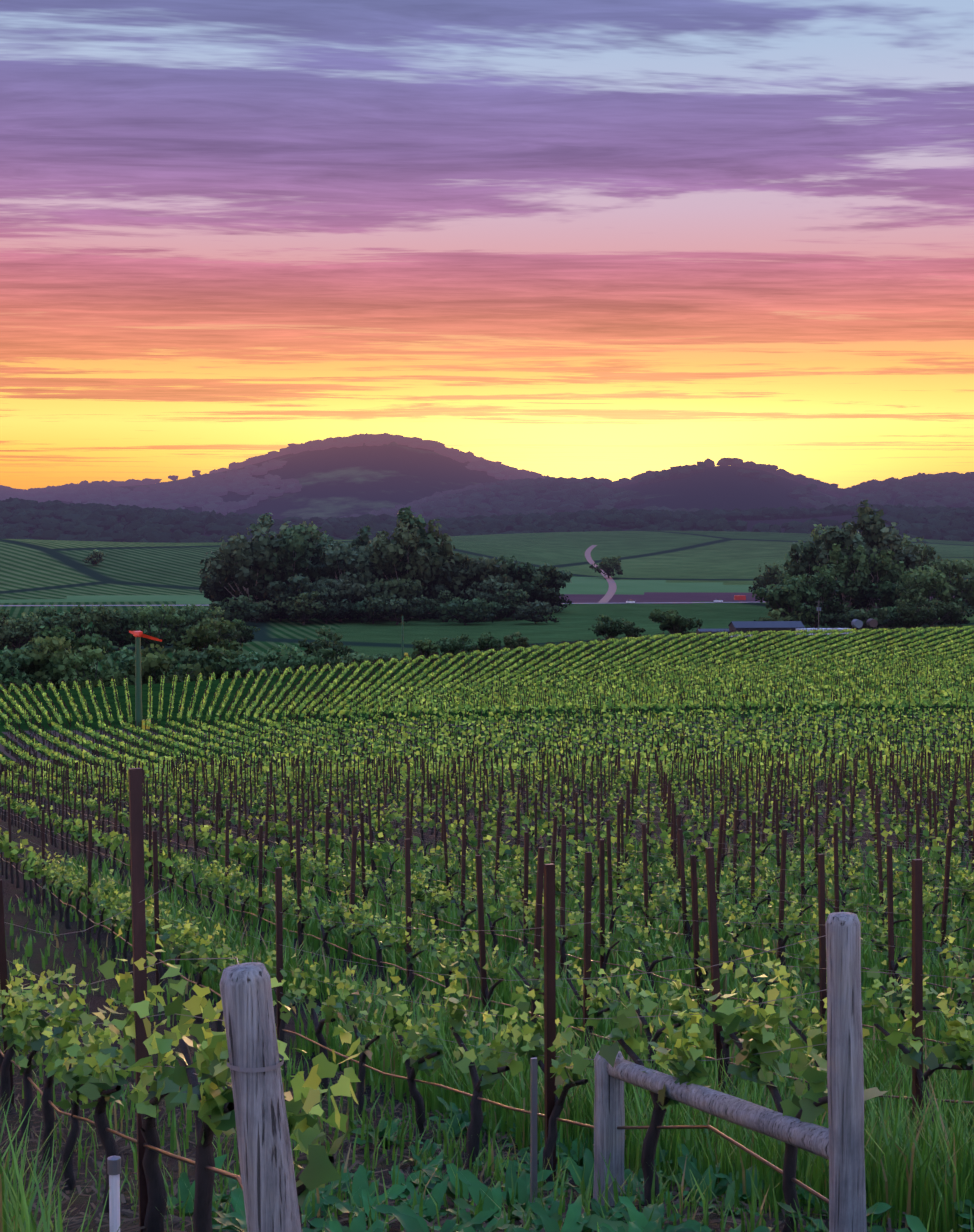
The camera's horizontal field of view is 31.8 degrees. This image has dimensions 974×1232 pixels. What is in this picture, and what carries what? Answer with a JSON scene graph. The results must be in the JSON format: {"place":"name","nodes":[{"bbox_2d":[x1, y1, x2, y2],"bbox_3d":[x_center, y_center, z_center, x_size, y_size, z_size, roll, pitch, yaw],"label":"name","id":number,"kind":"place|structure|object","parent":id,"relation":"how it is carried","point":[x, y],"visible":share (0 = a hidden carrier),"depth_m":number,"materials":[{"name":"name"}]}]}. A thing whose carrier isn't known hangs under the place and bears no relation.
{"place":"outdoors","nodes":[
{"label":"outdoors","id":0,"kind":"place"},
{"bbox_2d":[59,442,504,519],"bbox_3d":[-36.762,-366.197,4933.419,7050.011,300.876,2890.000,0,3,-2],"label":"hill","id":1,"kind":"structure","parent":0,"point":[346,481],"depth_m":4126.51,"materials":[{"name":"purple"}]},
{"bbox_2d":[0,433,566,515],"bbox_3d":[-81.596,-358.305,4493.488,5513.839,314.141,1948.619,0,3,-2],"label":"hill trees","id":2,"kind":"object","parent":1,"relation":"on","point":[205,491],"visible":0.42,"depth_m":4418.97,"materials":[{"name":"purple plant"}]},
{"bbox_2d":[0,602,748,605],"bbox_3d":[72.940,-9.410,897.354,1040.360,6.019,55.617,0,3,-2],"label":"road","id":3,"kind":"structure","parent":0,"point":[208,605],"depth_m":876.43,"materials":[{"name":"grey asphalt"}]},
{"bbox_2d":[4,515,851,536],"bbox_3d":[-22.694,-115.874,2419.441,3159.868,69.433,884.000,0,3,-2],"label":"hill","id":4,"kind":"structure","parent":0,"point":[780,522],"depth_m":2395.55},
{"bbox_2d":[0,497,973,542],"bbox_3d":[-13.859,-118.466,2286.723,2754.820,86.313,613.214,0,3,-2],"label":"hill trees","id":5,"kind":"object","parent":4,"relation":"on","point":[52,520],"visible":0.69,"depth_m":2258.98,"materials":[{"name":"purple plant"}]},
{"bbox_2d":[0,531,973,1231],"bbox_3d":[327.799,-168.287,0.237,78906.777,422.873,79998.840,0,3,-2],"label":"ground","id":6,"kind":"structure","parent":0,"point":[690,573],"depth_m":251.70,"materials":[{"name":"green plant"}]},
{"bbox_2d":[0,612,45,650],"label":"bush","id":7,"kind":"object","parent":6,"relation":"on","point":[11,638],"visible":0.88,"depth_m":554.31,"materials":[{"name":"green plant"}]},
{"bbox_2d":[0,646,60,689],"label":"bush","id":8,"kind":"object","parent":6,"relation":"on","point":[6,662],"visible":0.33,"depth_m":328.98,"materials":[{"name":"green plant"}]},
{"bbox_2d":[15,605,80,642],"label":"bush","id":9,"kind":"object","parent":6,"relation":"on","point":[44,617],"visible":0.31,"depth_m":568.42,"materials":[{"name":"green plant"}]},
{"bbox_2d":[10,635,105,688],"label":"bush","id":10,"kind":"object","parent":6,"relation":"on","point":[49,645],"visible":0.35,"depth_m":330.72,"materials":[{"name":"green plant"}]},
{"bbox_2d":[24,625,115,678],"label":"bush","id":11,"kind":"object","parent":6,"relation":"on","point":[95,641],"visible":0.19,"depth_m":349.55,"materials":[{"name":"green plant"}]},
{"bbox_2d":[50,604,123,644],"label":"bush","id":12,"kind":"object","parent":6,"relation":"on","point":[102,613],"visible":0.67,"depth_m":558.53,"materials":[{"name":"green plant"}]},
{"bbox_2d":[49,647,134,688],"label":"bush","id":13,"kind":"object","parent":6,"relation":"on","point":[82,663],"visible":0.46,"depth_m":327.53,"materials":[{"name":"green plant"}]},
{"bbox_2d":[109,1174,119,1231],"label":"pvc riser","id":14,"kind":"object","parent":6,"relation":"on","point":[114,1202],"visible":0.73,"depth_m":6.81,"materials":[{"name":"white plastic"}]},
{"bbox_2d":[95,608,138,649],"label":"bush","id":15,"kind":"object","parent":6,"relation":"on","point":[117,636],"visible":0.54,"depth_m":573.04,"materials":[{"name":"green plant"}]},
{"bbox_2d":[88,646,158,682],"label":"bush","id":16,"kind":"object","parent":6,"relation":"on","point":[127,657],"visible":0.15,"depth_m":338.78,"materials":[{"name":"green plant"}]},
{"bbox_2d":[135,637,141,728],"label":"pole","id":17,"kind":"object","parent":6,"relation":"on","point":[138,698],"depth_m":199.50,"materials":[{"name":"brown wood"}]},
{"bbox_2d":[125,604,185,651],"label":"bush","id":18,"kind":"object","parent":6,"relation":"on","point":[143,619],"visible":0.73,"depth_m":565.82,"materials":[{"name":"green plant"}]},
{"bbox_2d":[120,644,211,684],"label":"bush","id":19,"kind":"object","parent":6,"relation":"on","point":[155,662],"visible":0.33,"depth_m":334.05,"materials":[{"name":"green plant"}]},
{"bbox_2d":[156,604,221,639],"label":"bush","id":20,"kind":"object","parent":6,"relation":"on","point":[192,618],"visible":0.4,"depth_m":582.66,"materials":[{"name":"green plant"}]},
{"bbox_2d":[152,644,236,680],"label":"bush","id":21,"kind":"object","parent":6,"relation":"on","point":[194,657],"visible":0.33,"depth_m":341.69,"materials":[{"name":"green plant"}]},
{"bbox_2d":[171,617,242,654],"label":"bush","id":22,"kind":"object","parent":6,"relation":"on","point":[198,638],"visible":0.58,"depth_m":368.63,"materials":[{"name":"green plant"}]},
{"bbox_2d":[193,606,243,644],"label":"bush","id":23,"kind":"object","parent":6,"relation":"on","point":[228,634],"visible":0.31,"depth_m":571.76,"materials":[{"name":"green plant"}]},
{"bbox_2d":[199,561,238,611],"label":"tree grove","id":24,"kind":"object","parent":6,"relation":"on","point":[218,596],"visible":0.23,"depth_m":775.03,"materials":[{"name":"green plant"}]},
{"bbox_2d":[200,646,272,679],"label":"bush","id":25,"kind":"object","parent":6,"relation":"on","point":[221,661],"visible":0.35,"depth_m":344.69,"materials":[{"name":"green plant"}]},
{"bbox_2d":[208,595,270,621],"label":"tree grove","id":26,"kind":"object","parent":6,"relation":"on","point":[245,611],"visible":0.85,"depth_m":709.16,"materials":[{"name":"green plant"}]},
{"bbox_2d":[229,619,259,644],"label":"bush","id":27,"kind":"object","parent":6,"relation":"on","point":[246,634],"visible":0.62,"depth_m":597.10,"materials":[{"name":"green plant"}]},
{"bbox_2d":[198,533,291,602],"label":"tree grove","id":28,"kind":"object","parent":6,"relation":"on","point":[239,559],"visible":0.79,"depth_m":750.78,"materials":[{"name":"green plant"}]},
{"bbox_2d":[222,651,280,677],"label":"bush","id":29,"kind":"object","parent":6,"relation":"on","point":[248,665],"visible":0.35,"depth_m":345.20,"materials":[{"name":"green plant"}]},
{"bbox_2d":[219,962,300,1231],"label":"end post row","id":30,"kind":"object","parent":6,"relation":"on","point":[267,1172],"visible":1,"depth_m":4.51,"materials":[{"name":"grey wood"}]},
{"bbox_2d":[227,512,296,600],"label":"tall eucalyptus tree","id":31,"kind":"object","parent":6,"relation":"on","point":[258,539],"visible":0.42,"depth_m":759.34,"materials":[{"name":"green plant"}]},
{"bbox_2d":[252,524,333,593],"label":"tree grove","id":32,"kind":"object","parent":6,"relation":"on","point":[296,544],"visible":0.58,"depth_m":762.28,"materials":[{"name":"green plant"}]},
{"bbox_2d":[263,645,329,675],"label":"bush","id":33,"kind":"object","parent":6,"relation":"on","point":[294,661],"visible":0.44,"depth_m":353.33,"materials":[{"name":"green plant"}]},
{"bbox_2d":[277,591,329,624],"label":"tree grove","id":34,"kind":"object","parent":6,"relation":"on","point":[296,612],"visible":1,"depth_m":714.98,"materials":[{"name":"green plant"}]},
{"bbox_2d":[269,573,345,621],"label":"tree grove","id":35,"kind":"object","parent":6,"relation":"on","point":[281,594],"visible":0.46,"depth_m":731.72,"materials":[{"name":"green plant"}]},
{"bbox_2d":[107,1057,536,1215],"bbox_3d":[-0.638,2.544,7.514,2.222,0.864,0.054,-2,4,-39],"label":"stake","id":36,"kind":"object","parent":6,"relation":"on","point":[113,1165],"visible":0.92,"depth_m":8.17,"materials":[{"name":"silver metal"}]},
{"bbox_2d":[298,625,356,664],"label":"bush","id":37,"kind":"object","parent":6,"relation":"on","point":[318,644],"visible":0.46,"depth_m":383.98,"materials":[{"name":"green plant"}]},
{"bbox_2d":[304,588,352,623],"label":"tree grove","id":38,"kind":"object","parent":6,"relation":"on","point":[337,609],"visible":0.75,"depth_m":723.40,"materials":[{"name":"green plant"}]},
{"bbox_2d":[319,579,376,621],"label":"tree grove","id":39,"kind":"object","parent":6,"relation":"on","point":[347,590],"visible":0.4,"depth_m":733.75,"materials":[{"name":"green plant"}]},
{"bbox_2d":[312,541,387,588],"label":"tree grove","id":40,"kind":"object","parent":6,"relation":"on","point":[334,556],"visible":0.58,"depth_m":759.15,"materials":[{"name":"green plant"}]},
{"bbox_2d":[350,600,392,623],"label":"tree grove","id":41,"kind":"object","parent":6,"relation":"on","point":[357,609],"visible":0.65,"depth_m":725.68,"materials":[{"name":"green plant"}]},
{"bbox_2d":[360,578,427,620],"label":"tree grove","id":42,"kind":"object","parent":6,"relation":"on","point":[402,588],"visible":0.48,"depth_m":738.49,"materials":[{"name":"green plant"}]},
{"bbox_2d":[364,594,428,624],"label":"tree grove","id":43,"kind":"object","parent":6,"relation":"on","point":[382,604],"visible":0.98,"depth_m":714.72,"materials":[{"name":"green plant"}]},
{"bbox_2d":[369,516,446,600],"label":"tree grove","id":44,"kind":"object","parent":6,"relation":"on","point":[423,571],"visible":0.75,"depth_m":756.78,"materials":[{"name":"green plant"}]},
{"bbox_2d":[391,506,444,617],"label":"tall eucalyptus tree","id":45,"kind":"object","parent":6,"relation":"on","point":[408,513],"visible":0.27,"depth_m":763.08,"materials":[{"name":"green plant"}]},
{"bbox_2d":[410,638,441,661],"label":"bush","id":46,"kind":"object","parent":6,"relation":"on","point":[424,648],"visible":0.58,"depth_m":394.78,"materials":[{"name":"green plant"}]},
{"bbox_2d":[401,529,454,617],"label":"tree grove","id":47,"kind":"object","parent":6,"relation":"on","point":[435,589],"visible":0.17,"depth_m":763.97,"materials":[{"name":"green plant"}]},
{"bbox_2d":[419,519,458,593],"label":"tall eucalyptus tree","id":48,"kind":"object","parent":6,"relation":"on","point":[445,547],"visible":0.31,"depth_m":769.59,"materials":[{"name":"green plant"}]},
{"bbox_2d":[419,590,459,621],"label":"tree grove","id":49,"kind":"object","parent":6,"relation":"on","point":[434,614],"visible":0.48,"depth_m":737.85,"materials":[{"name":"green plant"}]},
{"bbox_2d":[433,634,478,657],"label":"bush","id":50,"kind":"object","parent":6,"relation":"on","point":[452,645],"visible":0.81,"depth_m":398.76,"materials":[{"name":"green plant"}]},
{"bbox_2d":[433,597,495,624],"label":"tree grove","id":51,"kind":"object","parent":6,"relation":"on","point":[464,613],"visible":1,"depth_m":712.57,"materials":[{"name":"green plant"}]},
{"bbox_2d":[442,557,527,601],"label":"tree grove","id":52,"kind":"object","parent":6,"relation":"on","point":[465,574],"visible":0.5,"depth_m":768.76,"materials":[{"name":"green plant"}]},
{"bbox_2d":[0,831,973,1231],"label":"grass","id":53,"kind":"structure","parent":6,"relation":"on","point":[924,1173],"depth_m":15.44,"materials":[{"name":"green plant"}]},
{"bbox_2d":[0,749,973,1231],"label":"vineyard stakes","id":54,"kind":"object","parent":6,"relation":"on","point":[544,883],"visible":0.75,"depth_m":28.51,"materials":[{"name":"brown wood"}]},
{"bbox_2d":[0,763,973,883],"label":"vine leaves","id":55,"kind":"object","parent":54,"relation":"attached to","point":[383,851],"visible":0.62,"depth_m":55.69,"materials":[{"name":"green plant"}]},
{"bbox_2d":[0,805,973,1203],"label":"drip hose","id":56,"kind":"object","parent":54,"relation":"attached to","point":[710,1127],"visible":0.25,"depth_m":13.58,"materials":[{"name":"black rubber"}]},
{"bbox_2d":[1,781,973,1084],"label":"trellis wires","id":57,"kind":"object","parent":54,"relation":"attached to","point":[601,913],"visible":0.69,"depth_m":19.84,"materials":[{"name":"grey metal"}]},
{"bbox_2d":[0,624,973,727],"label":"vineyard rows","id":58,"kind":"object","parent":6,"relation":"on","point":[784,675],"visible":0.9,"depth_m":253.97,"materials":[{"name":"green plant"}]},
{"bbox_2d":[0,771,973,1231],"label":"vine trunks","id":59,"kind":"object","parent":6,"relation":"on","point":[158,1195],"visible":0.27,"depth_m":14.33,"materials":[{"name":"brown plant"}]},
{"bbox_2d":[0,838,973,1207],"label":"vine leaves","id":60,"kind":"object","parent":59,"relation":"attached to","point":[94,1074],"visible":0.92,"depth_m":11.15,"materials":[{"name":"green plant"}]},
{"bbox_2d":[1,702,972,788],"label":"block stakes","id":61,"kind":"object","parent":6,"relation":"on","point":[94,752],"visible":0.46,"depth_m":158.31,"materials":[{"name":"brown wood"}]},
{"bbox_2d":[0,706,973,781],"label":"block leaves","id":62,"kind":"object","parent":61,"relation":"on","point":[322,747],"visible":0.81,"depth_m":161.72,"materials":[{"name":"green plant"}]},
{"bbox_2d":[0,714,973,789],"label":"soil strips","id":63,"kind":"object","parent":6,"relation":"on","point":[13,758],"visible":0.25,"depth_m":176.53,"materials":[{"name":"black soil"}]},
{"bbox_2d":[460,578,531,618],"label":"tree grove","id":64,"kind":"object","parent":6,"relation":"on","point":[473,592],"visible":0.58,"depth_m":756.49,"materials":[{"name":"green plant"}]},
{"bbox_2d":[474,555,540,597],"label":"tree grove","id":65,"kind":"object","parent":6,"relation":"on","point":[528,569],"visible":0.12,"depth_m":784.83,"materials":[{"name":"green plant"}]},
{"bbox_2d":[490,589,529,619],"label":"tree grove","id":66,"kind":"object","parent":6,"relation":"on","point":[517,599],"visible":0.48,"depth_m":746.26,"materials":[{"name":"green plant"}]},
{"bbox_2d":[510,563,561,609],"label":"tree grove","id":67,"kind":"object","parent":6,"relation":"on","point":[542,574],"visible":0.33,"depth_m":793.24,"materials":[{"name":"green plant"}]},
{"bbox_2d":[512,600,563,623],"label":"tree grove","id":68,"kind":"object","parent":6,"relation":"on","point":[527,612],"visible":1,"depth_m":715.43,"materials":[{"name":"green plant"}]},
{"bbox_2d":[546,570,572,607],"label":"tree grove","id":69,"kind":"object","parent":6,"relation":"on","point":[555,583],"visible":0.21,"depth_m":808.05,"materials":[{"name":"green plant"}]},
{"bbox_2d":[166,1095,973,1231],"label":"broadleaf weeds","id":70,"kind":"object","parent":6,"relation":"on","point":[410,1220],"visible":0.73,"depth_m":8.13,"materials":[{"name":"green plant"}]},
{"bbox_2d":[585,545,616,602],"bbox_3d":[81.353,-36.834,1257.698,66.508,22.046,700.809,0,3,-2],"label":"dirt track","id":71,"kind":"structure","parent":6,"relation":"on","point":[609,594],"depth_m":1140.48,"materials":[{"name":"beige soil"}]},
{"bbox_2d":[589,556,622,577],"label":"farm tree","id":72,"kind":"object","parent":6,"relation":"on","point":[607,565],"visible":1,"depth_m":1187.72,"materials":[{"name":"green plant"}]},
{"bbox_2d":[588,614,627,638],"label":"bush","id":73,"kind":"object","parent":6,"relation":"on","point":[609,626],"visible":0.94,"depth_m":470.31,"materials":[{"name":"green plant"}]},
{"bbox_2d":[593,1051,624,1205],"bbox_3d":[0.638,2.723,8.934,0.164,0.910,0.168,0,3,-2],"label":"fence post","id":74,"kind":"object","parent":6,"relation":"on","point":[609,1118],"visible":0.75,"depth_m":8.87,"materials":[{"name":"grey wood"}]},
{"bbox_2d":[605,1057,828,1159],"bbox_3d":[1.015,2.226,7.878,0.119,0.455,2.339,-1,3,-20],"label":"brace rail row","id":75,"kind":"object","parent":74,"relation":"attached to","point":[805,1136],"visible":0.73,"depth_m":7.57,"materials":[{"name":"grey wood"}]},
{"bbox_2d":[648,609,702,637],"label":"bush","id":76,"kind":"object","parent":6,"relation":"on","point":[671,619],"visible":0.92,"depth_m":481.45,"materials":[{"name":"green plant"}]},
{"bbox_2d":[748,561,785,597],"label":"farm tree","id":77,"kind":"object","parent":6,"relation":"on","point":[771,576],"visible":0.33,"depth_m":879.16,"materials":[{"name":"green plant"}]},
{"bbox_2d":[754,608,820,627],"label":"bush","id":78,"kind":"object","parent":6,"relation":"on","point":[777,615],"visible":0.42,"depth_m":633.44,"materials":[{"name":"green plant"}]},
{"bbox_2d":[752,575,828,625],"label":"farm tree","id":79,"kind":"object","parent":6,"relation":"on","point":[777,597],"visible":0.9,"depth_m":640.42,"materials":[{"name":"green plant"}]},
{"bbox_2d":[787,540,829,588],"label":"tall eucalyptus tree","id":80,"kind":"object","parent":6,"relation":"on","point":[806,563],"visible":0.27,"depth_m":719.16,"materials":[{"name":"green plant"}]},
{"bbox_2d":[779,563,847,627],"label":"farm tree","id":81,"kind":"object","parent":6,"relation":"on","point":[821,580],"visible":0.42,"depth_m":652.89,"materials":[{"name":"green plant"}]},
{"bbox_2d":[814,522,869,623],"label":"tall eucalyptus tree","id":82,"kind":"object","parent":6,"relation":"on","point":[831,536],"visible":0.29,"depth_m":697.38,"materials":[{"name":"green plant"}]},
{"bbox_2d":[825,912,866,1231],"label":"end post row","id":83,"kind":"object","parent":6,"relation":"on","point":[847,1189],"visible":1,"depth_m":6.67,"materials":[{"name":"grey wood"}]},
{"bbox_2d":[825,543,869,609],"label":"farm tree","id":84,"kind":"object","parent":6,"relation":"on","point":[853,595],"visible":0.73,"depth_m":689.64,"materials":[{"name":"green plant"}]},
{"bbox_2d":[825,607,889,629],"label":"bush","id":85,"kind":"object","parent":6,"relation":"on","point":[863,616],"visible":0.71,"depth_m":635.53,"materials":[{"name":"green plant"}]},
{"bbox_2d":[841,499,887,610],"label":"tall eucalyptus tree","id":86,"kind":"object","parent":6,"relation":"on","point":[870,524],"visible":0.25,"depth_m":757.54,"materials":[{"name":"green plant"}]},
{"bbox_2d":[853,548,907,611],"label":"farm tree","id":87,"kind":"object","parent":6,"relation":"on","point":[884,568],"visible":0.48,"depth_m":701.98,"materials":[{"name":"green plant"}]},
{"bbox_2d":[869,522,917,604],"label":"tall eucalyptus tree","id":88,"kind":"object","parent":6,"relation":"on","point":[907,555],"visible":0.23,"depth_m":720.48,"materials":[{"name":"green plant"}]},
{"bbox_2d":[865,565,929,625],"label":"farm tree","id":89,"kind":"object","parent":6,"relation":"on","point":[887,593],"visible":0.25,"depth_m":681.60,"materials":[{"name":"green plant"}]},
{"bbox_2d":[893,533,931,578],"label":"farm tree","id":90,"kind":"object","parent":6,"relation":"on","point":[915,547],"visible":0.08,"depth_m":831.21,"materials":[{"name":"green plant"}]},
{"bbox_2d":[895,592,939,627],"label":"bush","id":91,"kind":"object","parent":6,"relation":"on","point":[909,616],"visible":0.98,"depth_m":603.40,"materials":[{"name":"green plant"}]},
{"bbox_2d":[895,565,961,626],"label":"farm tree","id":92,"kind":"object","parent":6,"relation":"on","point":[934,583],"visible":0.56,"depth_m":660.21,"materials":[{"name":"green plant"}]},
{"bbox_2d":[900,598,966,626],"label":"bush","id":93,"kind":"object","parent":6,"relation":"on","point":[947,610],"visible":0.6,"depth_m":650.15,"materials":[{"name":"green plant"}]},
{"bbox_2d":[929,559,973,613],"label":"farm tree","id":94,"kind":"object","parent":6,"relation":"on","point":[966,595],"visible":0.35,"depth_m":701.98,"materials":[{"name":"green plant"}]},
{"bbox_2d":[0,0,973,489],"label":"sky","id":95,"kind":"structure","parent":0,"point":[614,240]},
{"bbox_2d":[486,466,958,515],"bbox_3d":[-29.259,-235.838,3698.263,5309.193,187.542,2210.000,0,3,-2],"label":"hill","id":96,"kind":"structure","parent":0,"point":[720,487],"depth_m":3168.97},
{"bbox_2d":[340,457,973,518],"bbox_3d":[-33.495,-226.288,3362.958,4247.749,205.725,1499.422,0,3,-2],"label":"hill trees","id":97,"kind":"object","parent":96,"relation":"on","point":[526,496],"visible":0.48,"depth_m":3302.86,"materials":[{"name":"purple plant"}]},
{"bbox_2d":[728,621,804,627],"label":"barn roof","id":98,"kind":"structure","parent":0,"point":[768,624],"depth_m":601.19,"materials":[{"name":"grey metal"}]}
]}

